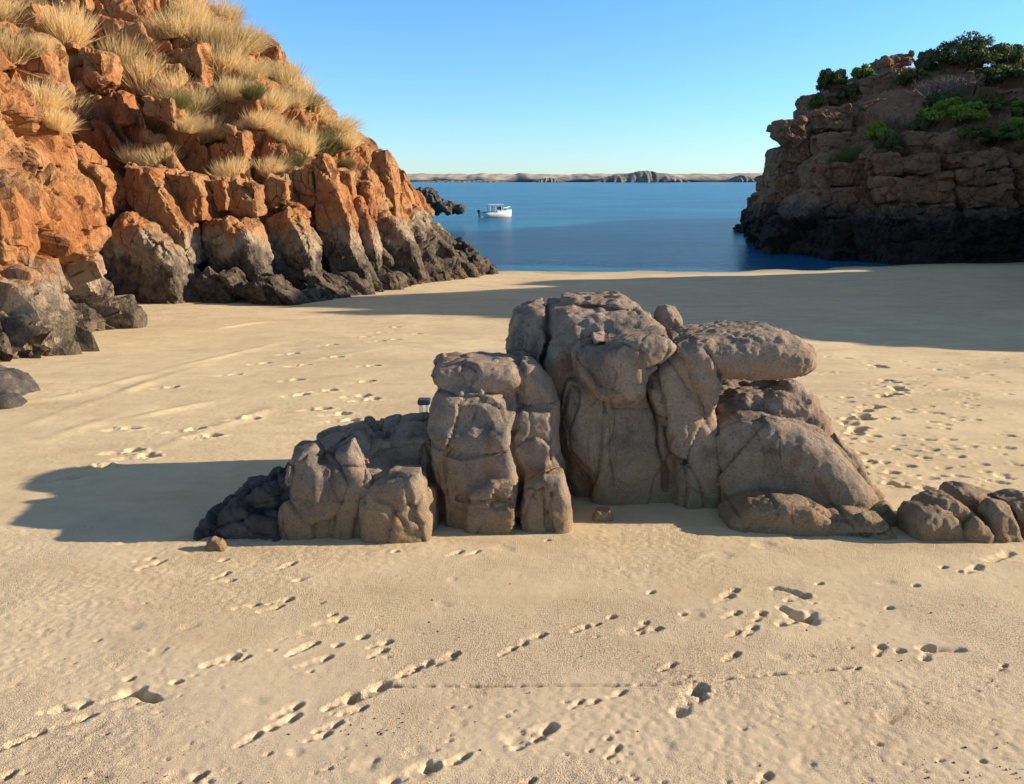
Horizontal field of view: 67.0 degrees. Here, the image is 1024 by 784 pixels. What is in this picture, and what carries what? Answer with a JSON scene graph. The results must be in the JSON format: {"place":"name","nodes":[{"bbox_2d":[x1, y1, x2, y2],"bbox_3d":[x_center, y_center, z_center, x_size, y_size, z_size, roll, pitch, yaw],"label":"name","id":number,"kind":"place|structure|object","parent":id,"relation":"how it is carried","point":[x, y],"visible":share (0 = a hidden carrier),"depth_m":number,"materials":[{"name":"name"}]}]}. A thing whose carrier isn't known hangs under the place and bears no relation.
{"place":"outdoors","nodes":[
{"label":"outdoors","id":0,"kind":"place"},
{"bbox_2d":[0,21,147,362],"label":"cliff spur","id":1,"kind":"structure","parent":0,"point":[58,297],"depth_m":22.50,"materials":[{"name":"stone"}]},
{"bbox_2d":[0,20,50,64],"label":"tussock","id":2,"kind":"object","parent":1,"relation":"on","point":[15,56],"visible":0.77,"depth_m":25.02,"materials":[{"name":"plant"}]},
{"bbox_2d":[18,34,56,57],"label":"tussock","id":3,"kind":"object","parent":1,"relation":"on","point":[35,48],"visible":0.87,"depth_m":25.30,"materials":[{"name":"plant"}]},
{"bbox_2d":[7,77,86,110],"bbox_3d":[-14.190,-9.133,23.533,2.501,1.038,2.207,-4,27,-20],"label":"tussock","id":4,"kind":"object","parent":1,"relation":"on","point":[52,99],"visible":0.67,"depth_m":23.36,"materials":[{"name":"plant"}]},
{"bbox_2d":[38,104,85,132],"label":"tussock","id":5,"kind":"object","parent":1,"relation":"on","point":[60,122],"visible":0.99,"depth_m":23.29,"materials":[{"name":"plant"}]},
{"bbox_2d":[0,0,491,303],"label":"cliff","id":6,"kind":"structure","parent":0,"point":[174,223],"depth_m":40.04,"materials":[{"name":"stone"}]},
{"bbox_2d":[0,0,58,27],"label":"tussock","id":7,"kind":"object","parent":6,"relation":"on","point":[7,14],"visible":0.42,"depth_m":40.21,"materials":[{"name":"plant"}]},
{"bbox_2d":[29,0,108,46],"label":"tussock","id":8,"kind":"object","parent":6,"relation":"on","point":[78,32],"visible":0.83,"depth_m":40.86,"materials":[{"name":"plant"}]},
{"bbox_2d":[69,81,109,121],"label":"tussock","id":9,"kind":"object","parent":6,"relation":"on","point":[72,107],"visible":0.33,"depth_m":40.73,"materials":[{"name":"plant"}]},
{"bbox_2d":[87,22,172,71],"bbox_3d":[-21.186,-19.130,43.044,4.457,2.405,3.934,-6,29,-28],"label":"tussock","id":10,"kind":"object","parent":6,"relation":"on","point":[131,54],"visible":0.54,"depth_m":42.42,"materials":[{"name":"plant"}]},
{"bbox_2d":[114,140,151,164],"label":"tussock","id":11,"kind":"object","parent":6,"relation":"on","point":[124,157],"visible":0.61,"depth_m":39.71,"materials":[{"name":"plant"}]},
{"bbox_2d":[119,48,172,94],"bbox_3d":[-20.590,-17.986,43.131,4.612,2.435,4.084,-20,36,-29],"label":"tussock","id":12,"kind":"object","parent":6,"relation":"on","point":[129,84],"visible":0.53,"depth_m":42.53,"materials":[{"name":"plant"}]},
{"bbox_2d":[125,55,168,84],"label":"tussock","id":13,"kind":"object","parent":6,"relation":"on","point":[142,67],"visible":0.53,"depth_m":42.59,"materials":[{"name":"plant"}]},
{"bbox_2d":[140,110,169,133],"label":"tussock","id":14,"kind":"object","parent":6,"relation":"on","point":[157,129],"visible":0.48,"depth_m":41.79,"materials":[{"name":"green plant"}]},
{"bbox_2d":[138,16,173,39],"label":"tussock","id":15,"kind":"object","parent":6,"relation":"on","point":[153,35],"visible":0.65,"depth_m":44.44,"materials":[{"name":"plant"}]},
{"bbox_2d":[129,143,183,165],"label":"tussock","id":16,"kind":"object","parent":6,"relation":"on","point":[152,160],"visible":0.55,"depth_m":39.21,"materials":[{"name":"plant"}]},
{"bbox_2d":[134,76,198,99],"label":"tussock","id":17,"kind":"object","parent":6,"relation":"on","point":[158,93],"visible":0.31,"depth_m":42.11,"materials":[{"name":"plant"}]},
{"bbox_2d":[137,4,204,38],"bbox_3d":[-19.775,-21.660,44.971,4.684,1.890,4.148,-9,29,-6],"label":"tussock","id":18,"kind":"object","parent":6,"relation":"on","point":[172,19],"visible":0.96,"depth_m":44.53,"materials":[{"name":"plant"}]},
{"bbox_2d":[150,66,194,92],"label":"tussock","id":19,"kind":"object","parent":6,"relation":"on","point":[166,80],"visible":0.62,"depth_m":42.29,"materials":[{"name":"plant"}]},
{"bbox_2d":[161,86,195,108],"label":"tussock","id":20,"kind":"object","parent":6,"relation":"on","point":[182,102],"visible":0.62,"depth_m":39.66,"materials":[{"name":"green plant"}]},
{"bbox_2d":[173,110,212,133],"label":"tussock","id":21,"kind":"object","parent":6,"relation":"on","point":[189,127],"visible":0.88,"depth_m":39.47,"materials":[{"name":"plant"}]},
{"bbox_2d":[167,0,218,26],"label":"tussock","id":22,"kind":"object","parent":6,"relation":"on","point":[204,11],"visible":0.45,"depth_m":45.99,"materials":[{"name":"plant"}]},
{"bbox_2d":[171,82,224,118],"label":"tussock","id":23,"kind":"object","parent":6,"relation":"on","point":[206,102],"visible":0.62,"depth_m":41.48,"materials":[{"name":"plant"}]},
{"bbox_2d":[191,111,227,143],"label":"tussock","id":24,"kind":"object","parent":6,"relation":"on","point":[205,135],"visible":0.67,"depth_m":41.80,"materials":[{"name":"plant"}]},
{"bbox_2d":[180,14,246,47],"bbox_3d":[-17.744,-21.440,45.812,4.351,2.304,3.924,-3,30,-2],"label":"tussock","id":25,"kind":"object","parent":6,"relation":"on","point":[199,34],"visible":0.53,"depth_m":45.41,"materials":[{"name":"plant"}]},
{"bbox_2d":[189,36,252,76],"bbox_3d":[-16.816,-19.503,44.689,3.680,2.518,3.949,-10,18,-33],"label":"tussock","id":26,"kind":"object","parent":6,"relation":"on","point":[220,71],"visible":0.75,"depth_m":44.59,"materials":[{"name":"plant"}]},
{"bbox_2d":[206,0,252,24],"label":"tussock","id":27,"kind":"object","parent":6,"relation":"on","point":[229,12],"visible":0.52,"depth_m":50.62,"materials":[{"name":"plant"}]},
{"bbox_2d":[202,152,257,177],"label":"tussock","id":28,"kind":"object","parent":6,"relation":"on","point":[230,170],"visible":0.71,"depth_m":39.57,"materials":[{"name":"plant"}]},
{"bbox_2d":[206,73,265,102],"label":"tussock","id":29,"kind":"object","parent":6,"relation":"on","point":[226,92],"visible":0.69,"depth_m":42.70,"materials":[{"name":"plant"}]},
{"bbox_2d":[205,13,267,55],"bbox_3d":[-16.258,-21.128,45.842,4.246,2.285,3.829,19,30,28],"label":"tussock","id":30,"kind":"object","parent":6,"relation":"on","point":[238,39],"visible":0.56,"depth_m":45.67,"materials":[{"name":"plant"}]},
{"bbox_2d":[235,79,270,100],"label":"tussock","id":31,"kind":"object","parent":6,"relation":"on","point":[251,93],"visible":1,"depth_m":41.53,"materials":[{"name":"green plant"}]},
{"bbox_2d":[227,17,284,53],"bbox_3d":[-15.598,-21.581,46.888,3.604,2.086,3.251,-5,23,-30],"label":"tussock","id":32,"kind":"object","parent":6,"relation":"on","point":[262,47],"visible":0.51,"depth_m":46.64,"materials":[{"name":"plant"}]},
{"bbox_2d":[233,56,280,81],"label":"tussock","id":33,"kind":"object","parent":6,"relation":"on","point":[259,73],"visible":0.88,"depth_m":45.08,"materials":[{"name":"plant"}]},
{"bbox_2d":[241,106,286,129],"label":"tussock","id":34,"kind":"object","parent":6,"relation":"on","point":[261,120],"visible":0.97,"depth_m":41.52,"materials":[{"name":"plant"}]},
{"bbox_2d":[250,154,296,177],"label":"tussock","id":35,"kind":"object","parent":6,"relation":"on","point":[265,171],"visible":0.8,"depth_m":40.68,"materials":[{"name":"plant"}]},
{"bbox_2d":[261,83,297,112],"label":"tussock","id":36,"kind":"object","parent":6,"relation":"on","point":[280,102],"visible":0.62,"depth_m":42.94,"materials":[{"name":"plant"}]},
{"bbox_2d":[261,50,308,88],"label":"tussock","id":37,"kind":"object","parent":6,"relation":"on","point":[282,71],"visible":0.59,"depth_m":47.27,"materials":[{"name":"plant"}]},
{"bbox_2d":[264,114,306,141],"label":"tussock","id":38,"kind":"object","parent":6,"relation":"on","point":[276,133],"visible":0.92,"depth_m":42.11,"materials":[{"name":"plant"}]},
{"bbox_2d":[276,148,309,166],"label":"tussock","id":39,"kind":"object","parent":6,"relation":"on","point":[299,164],"visible":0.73,"depth_m":41.45,"materials":[{"name":"green plant"}]},
{"bbox_2d":[275,71,322,96],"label":"tussock","id":40,"kind":"object","parent":6,"relation":"on","point":[301,87],"visible":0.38,"depth_m":46.90,"materials":[{"name":"plant"}]},
{"bbox_2d":[286,88,314,108],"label":"tussock","id":41,"kind":"object","parent":6,"relation":"on","point":[299,101],"visible":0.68,"depth_m":45.48,"materials":[{"name":"plant"}]},
{"bbox_2d":[283,125,328,156],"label":"tussock","id":42,"kind":"object","parent":6,"relation":"on","point":[296,142],"visible":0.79,"depth_m":42.32,"materials":[{"name":"plant"}]},
{"bbox_2d":[296,85,329,111],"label":"tussock","id":43,"kind":"object","parent":6,"relation":"on","point":[314,101],"visible":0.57,"depth_m":46.01,"materials":[{"name":"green plant"}]},
{"bbox_2d":[298,91,339,116],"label":"tussock","id":44,"kind":"object","parent":6,"relation":"on","point":[323,110],"visible":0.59,"depth_m":46.61,"materials":[{"name":"plant"}]},
{"bbox_2d":[297,120,347,155],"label":"tussock","id":45,"kind":"object","parent":6,"relation":"on","point":[331,149],"visible":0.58,"depth_m":44.78,"materials":[{"name":"green plant"}]},
{"bbox_2d":[319,109,369,134],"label":"tussock","id":46,"kind":"object","parent":6,"relation":"on","point":[349,126],"visible":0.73,"depth_m":46.66,"materials":[{"name":"plant"}]},
{"bbox_2d":[333,129,367,148],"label":"tussock","id":47,"kind":"object","parent":6,"relation":"on","point":[349,142],"visible":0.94,"depth_m":45.30,"materials":[{"name":"plant"}]},
{"bbox_2d":[0,262,1023,783],"bbox_3d":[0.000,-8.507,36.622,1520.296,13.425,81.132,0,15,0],"label":"sand","id":48,"kind":"structure","parent":0,"point":[128,458],"depth_m":6.82,"materials":[{"name":"sand"}]},
{"bbox_2d":[0,392,27,409],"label":"boulder","id":49,"kind":"object","parent":48,"relation":"on","point":[8,400],"visible":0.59,"depth_m":14.06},
{"bbox_2d":[0,365,39,395],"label":"boulder","id":50,"kind":"object","parent":48,"relation":"on","point":[22,383],"visible":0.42,"depth_m":15.28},
{"bbox_2d":[185,278,202,302],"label":"boulder","id":51,"kind":"object","parent":48,"relation":"on","point":[194,294],"visible":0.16,"depth_m":34.72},
{"bbox_2d":[194,274,226,294],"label":"boulder","id":52,"kind":"object","parent":48,"relation":"on","point":[213,284],"visible":0.52,"depth_m":34.54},
{"bbox_2d":[205,536,226,551],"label":"stone","id":53,"kind":"object","parent":48,"relation":"on","point":[215,543],"visible":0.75,"depth_m":7.67,"materials":[{"name":"stone"}]},
{"bbox_2d":[201,288,236,303],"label":"boulder","id":54,"kind":"object","parent":48,"relation":"on","point":[223,295],"visible":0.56,"depth_m":34.37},
{"bbox_2d":[214,267,248,298],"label":"boulder","id":55,"kind":"object","parent":48,"relation":"on","point":[231,279],"visible":0.85,"depth_m":34.70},
{"bbox_2d":[193,462,289,541],"bbox_3d":[-2.777,1.375,8.344,1.242,1.154,1.185,0,15,0],"label":"boulder","id":56,"kind":"object","parent":48,"relation":"on","point":[249,508],"visible":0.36,"depth_m":8.02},
{"bbox_2d":[244,273,292,304],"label":"boulder","id":57,"kind":"object","parent":48,"relation":"on","point":[257,288],"visible":0.78,"depth_m":33.80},
{"bbox_2d":[266,283,310,305],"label":"boulder","id":58,"kind":"object","parent":48,"relation":"on","point":[290,296],"visible":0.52,"depth_m":33.75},
{"bbox_2d":[302,285,326,301],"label":"boulder","id":59,"kind":"object","parent":48,"relation":"on","point":[313,295],"visible":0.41,"depth_m":35.24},
{"bbox_2d":[302,275,349,298],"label":"boulder","id":60,"kind":"object","parent":48,"relation":"on","point":[313,281],"visible":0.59,"depth_m":36.47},
{"bbox_2d":[321,269,366,295],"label":"boulder","id":61,"kind":"object","parent":48,"relation":"on","point":[352,282],"visible":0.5,"depth_m":38.34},
{"bbox_2d":[277,412,445,543],"bbox_3d":[-1.544,1.262,8.780,1.818,1.945,1.898,0,15,0],"label":"boulder","id":62,"kind":"object","parent":48,"relation":"on","point":[369,479],"visible":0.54,"depth_m":7.94,"materials":[{"name":"stone"}]},
{"bbox_2d":[376,265,403,289],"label":"boulder","id":63,"kind":"object","parent":48,"relation":"on","point":[386,277],"visible":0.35,"depth_m":42.26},
{"bbox_2d":[454,237,498,274],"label":"boulder","id":64,"kind":"object","parent":48,"relation":"on","point":[471,253],"visible":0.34,"depth_m":57.13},
{"bbox_2d":[427,349,572,534],"bbox_3d":[-0.110,0.920,8.884,1.685,2.721,1.874,0,15,0],"label":"boulder","id":65,"kind":"object","parent":48,"relation":"on","point":[498,465],"visible":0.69,"depth_m":8.18,"materials":[{"name":"stone"}]},
{"bbox_2d":[505,291,664,496],"bbox_3d":[0.967,0.223,9.927,2.110,2.950,1.854,0,15,0],"label":"boulder","id":66,"kind":"object","parent":48,"relation":"on","point":[551,332],"visible":0.34,"depth_m":9.28,"materials":[{"name":"stone"}]},
{"bbox_2d":[592,506,613,521],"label":"stone","id":67,"kind":"object","parent":48,"relation":"on","point":[602,514],"visible":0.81,"depth_m":8.51,"materials":[{"name":"stone"}]},
{"bbox_2d":[560,324,721,508],"bbox_3d":[1.590,0.667,9.379,2.050,3.019,1.554,0,15,0],"label":"boulder","id":68,"kind":"object","parent":48,"relation":"on","point":[640,426],"visible":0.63,"depth_m":8.80,"materials":[{"name":"stone"}]},
{"bbox_2d":[654,304,682,331],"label":"boulder","id":69,"kind":"object","parent":68,"relation":"on","point":[668,317],"visible":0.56,"depth_m":9.39,"materials":[{"name":"stone"}]},
{"bbox_2d":[668,320,816,416],"bbox_3d":[2.593,-0.310,9.050,1.631,0.960,1.308,0,15,0],"label":"boulder","id":70,"kind":"object","parent":68,"relation":"on","point":[713,355],"visible":0.81,"depth_m":8.46,"materials":[{"name":"stone"}]},
{"bbox_2d":[715,378,835,442],"bbox_3d":[3.439,1.081,9.705,2.350,2.679,1.282,0,15,0],"label":"boulder","id":71,"kind":"object","parent":48,"relation":"on","point":[790,397],"visible":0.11,"depth_m":8.99,"materials":[{"name":"stone"}]},
{"bbox_2d":[715,410,896,539],"bbox_3d":[3.384,1.170,8.967,2.428,1.932,2.197,0,15,0],"label":"boulder","id":72,"kind":"object","parent":48,"relation":"on","point":[792,476],"visible":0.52,"depth_m":8.45,"materials":[{"name":"stone"}]},
{"bbox_2d":[834,433,884,499],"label":"boulder","id":73,"kind":"object","parent":48,"relation":"on","point":[858,463],"visible":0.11,"depth_m":9.06,"materials":[{"name":"stone"}]},
{"bbox_2d":[896,499,965,541],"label":"boulder","id":74,"kind":"object","parent":48,"relation":"on","point":[923,520],"visible":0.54,"depth_m":7.93,"materials":[{"name":"stone"}]},
{"bbox_2d":[910,490,984,522],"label":"boulder","id":75,"kind":"object","parent":48,"relation":"on","point":[960,511],"visible":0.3,"depth_m":8.03,"materials":[{"name":"stone"}]},
{"bbox_2d":[938,481,993,516],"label":"boulder","id":76,"kind":"object","parent":48,"relation":"on","point":[971,497],"visible":0.23,"depth_m":8.40,"materials":[{"name":"stone"}]},
{"bbox_2d":[962,516,995,543],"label":"boulder","id":77,"kind":"object","parent":48,"relation":"on","point":[976,529],"visible":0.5,"depth_m":7.89,"materials":[{"name":"stone"}]},
{"bbox_2d":[977,498,1023,542],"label":"boulder","id":78,"kind":"object","parent":48,"relation":"on","point":[997,517],"visible":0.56,"depth_m":7.93,"materials":[{"name":"stone"}]},
{"bbox_2d":[991,488,1023,536],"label":"boulder","id":79,"kind":"object","parent":48,"relation":"on","point":[1013,498],"visible":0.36,"depth_m":8.17,"materials":[{"name":"stone"}]},
{"bbox_2d":[64,446,1020,783],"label":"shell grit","id":80,"kind":"object","parent":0,"point":[528,692],"visible":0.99,"depth_m":4.79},
{"bbox_2d":[406,173,762,181],"bbox_3d":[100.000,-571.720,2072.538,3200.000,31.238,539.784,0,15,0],"label":"dunes","id":81,"kind":"structure","parent":0,"point":[585,177],"depth_m":1869.47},
{"bbox_2d":[206,0,1023,174],"label":"sky","id":82,"kind":"structure","parent":0,"point":[568,87],"materials":[{"name":"blue"}]},
{"bbox_2d":[593,170,688,181],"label":"hill","id":83,"kind":"structure","parent":0,"point":[645,176],"depth_m":1671.71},
{"bbox_2d":[410,182,987,271],"bbox_3d":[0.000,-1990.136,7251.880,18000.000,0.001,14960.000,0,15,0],"label":"sea","id":84,"kind":"structure","parent":0,"point":[615,226],"depth_m":117.31,"materials":[{"name":"liquid"}]},
{"bbox_2d":[413,187,465,215],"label":"rocky islet","id":85,"kind":"object","parent":84,"relation":"on","point":[436,202],"visible":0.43,"depth_m":125.38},
{"bbox_2d":[477,204,510,217],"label":"motor boat","id":86,"kind":"object","parent":84,"relation":"on","point":[498,212],"visible":0.95,"depth_m":147.26,"materials":[{"name":"white plastic"}]},
{"bbox_2d":[732,50,1023,263],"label":"headland","id":87,"kind":"structure","parent":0,"point":[942,192],"depth_m":71.54,"materials":[{"name":"stone"}]},
{"bbox_2d":[809,92,827,108],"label":"shrub","id":88,"kind":"object","parent":87,"relation":"on","point":[817,98],"visible":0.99,"depth_m":85.28,"materials":[{"name":"green plant"}]},
{"bbox_2d":[815,68,847,92],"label":"shrub","id":89,"kind":"object","parent":87,"relation":"on","point":[827,76],"visible":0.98,"depth_m":86.89,"materials":[{"name":"green plant"}]},
{"bbox_2d":[837,84,859,100],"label":"shrub","id":90,"kind":"object","parent":87,"relation":"on","point":[850,91],"visible":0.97,"depth_m":86.35,"materials":[{"name":"green plant"}]},
{"bbox_2d":[834,140,872,162],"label":"tussock","id":91,"kind":"object","parent":87,"relation":"on","point":[849,155],"visible":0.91,"depth_m":72.89,"materials":[{"name":"green plant"}]},
{"bbox_2d":[850,63,875,78],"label":"shrub","id":92,"kind":"object","parent":87,"relation":"on","point":[864,71],"visible":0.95,"depth_m":87.42,"materials":[{"name":"green plant"}]},
{"bbox_2d":[863,122,896,140],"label":"shrub","id":93,"kind":"object","parent":87,"relation":"on","point":[876,130],"visible":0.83,"depth_m":72.56,"materials":[{"name":"green plant"}]},
{"bbox_2d":[875,132,902,151],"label":"shrub","id":94,"kind":"object","parent":87,"relation":"on","point":[888,140],"visible":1,"depth_m":70.94,"materials":[{"name":"green plant"}]},
{"bbox_2d":[894,68,932,88],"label":"shrub","id":95,"kind":"object","parent":87,"relation":"on","point":[906,76],"visible":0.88,"depth_m":84.29,"materials":[{"name":"green plant"}]},
{"bbox_2d":[906,111,937,130],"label":"shrub","id":96,"kind":"object","parent":87,"relation":"on","point":[921,122],"visible":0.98,"depth_m":75.49,"materials":[{"name":"green plant"}]},
{"bbox_2d":[913,48,940,71],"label":"shrub","id":97,"kind":"object","parent":87,"relation":"on","point":[925,61],"visible":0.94,"depth_m":85.85,"materials":[{"name":"green plant"}]},
{"bbox_2d":[899,72,965,100],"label":"dry shrub","id":98,"kind":"object","parent":87,"relation":"on","point":[937,85],"visible":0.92,"depth_m":78.53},
{"bbox_2d":[921,92,962,106],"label":"shrub","id":99,"kind":"object","parent":87,"relation":"on","point":[938,96],"visible":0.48,"depth_m":76.37,"materials":[{"name":"green plant"}]},
{"bbox_2d":[915,96,992,127],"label":"shrub","id":100,"kind":"object","parent":87,"relation":"on","point":[960,112],"visible":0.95,"depth_m":73.44,"materials":[{"name":"green plant"}]},
{"bbox_2d":[938,71,984,95],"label":"dry shrub","id":101,"kind":"object","parent":87,"relation":"on","point":[970,79],"visible":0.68,"depth_m":80.73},
{"bbox_2d":[929,29,1013,72],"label":"shrub","id":102,"kind":"object","parent":87,"relation":"on","point":[975,51],"visible":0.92,"depth_m":82.80,"materials":[{"name":"green plant"}]},
{"bbox_2d":[955,124,990,141],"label":"shrub","id":103,"kind":"object","parent":87,"relation":"on","point":[969,131],"visible":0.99,"depth_m":67.26,"materials":[{"name":"green plant"}]},
{"bbox_2d":[965,66,1006,85],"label":"shrub","id":104,"kind":"object","parent":87,"relation":"on","point":[998,75],"visible":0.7,"depth_m":81.56,"materials":[{"name":"green plant"}]},
{"bbox_2d":[971,97,1009,114],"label":"shrub","id":105,"kind":"object","parent":87,"relation":"on","point":[998,104],"visible":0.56,"depth_m":73.79,"materials":[{"name":"green plant"}]},
{"bbox_2d":[978,122,1023,145],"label":"shrub","id":106,"kind":"object","parent":87,"relation":"on","point":[1016,133],"visible":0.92,"depth_m":69.87,"materials":[{"name":"green plant"}]},
{"bbox_2d":[983,44,1023,65],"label":"shrub","id":107,"kind":"object","parent":87,"relation":"on","point":[1017,56],"visible":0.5,"depth_m":83.46,"materials":[{"name":"green plant"}]},
{"bbox_2d":[987,63,1023,83],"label":"shrub","id":108,"kind":"object","parent":87,"relation":"on","point":[1015,71],"visible":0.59,"depth_m":82.01,"materials":[{"name":"green plant"}]},
{"bbox_2d":[1007,99,1023,116],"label":"shrub","id":109,"kind":"object","parent":87,"relation":"on","point":[1016,108],"visible":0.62,"depth_m":77.89,"materials":[{"name":"green plant"}]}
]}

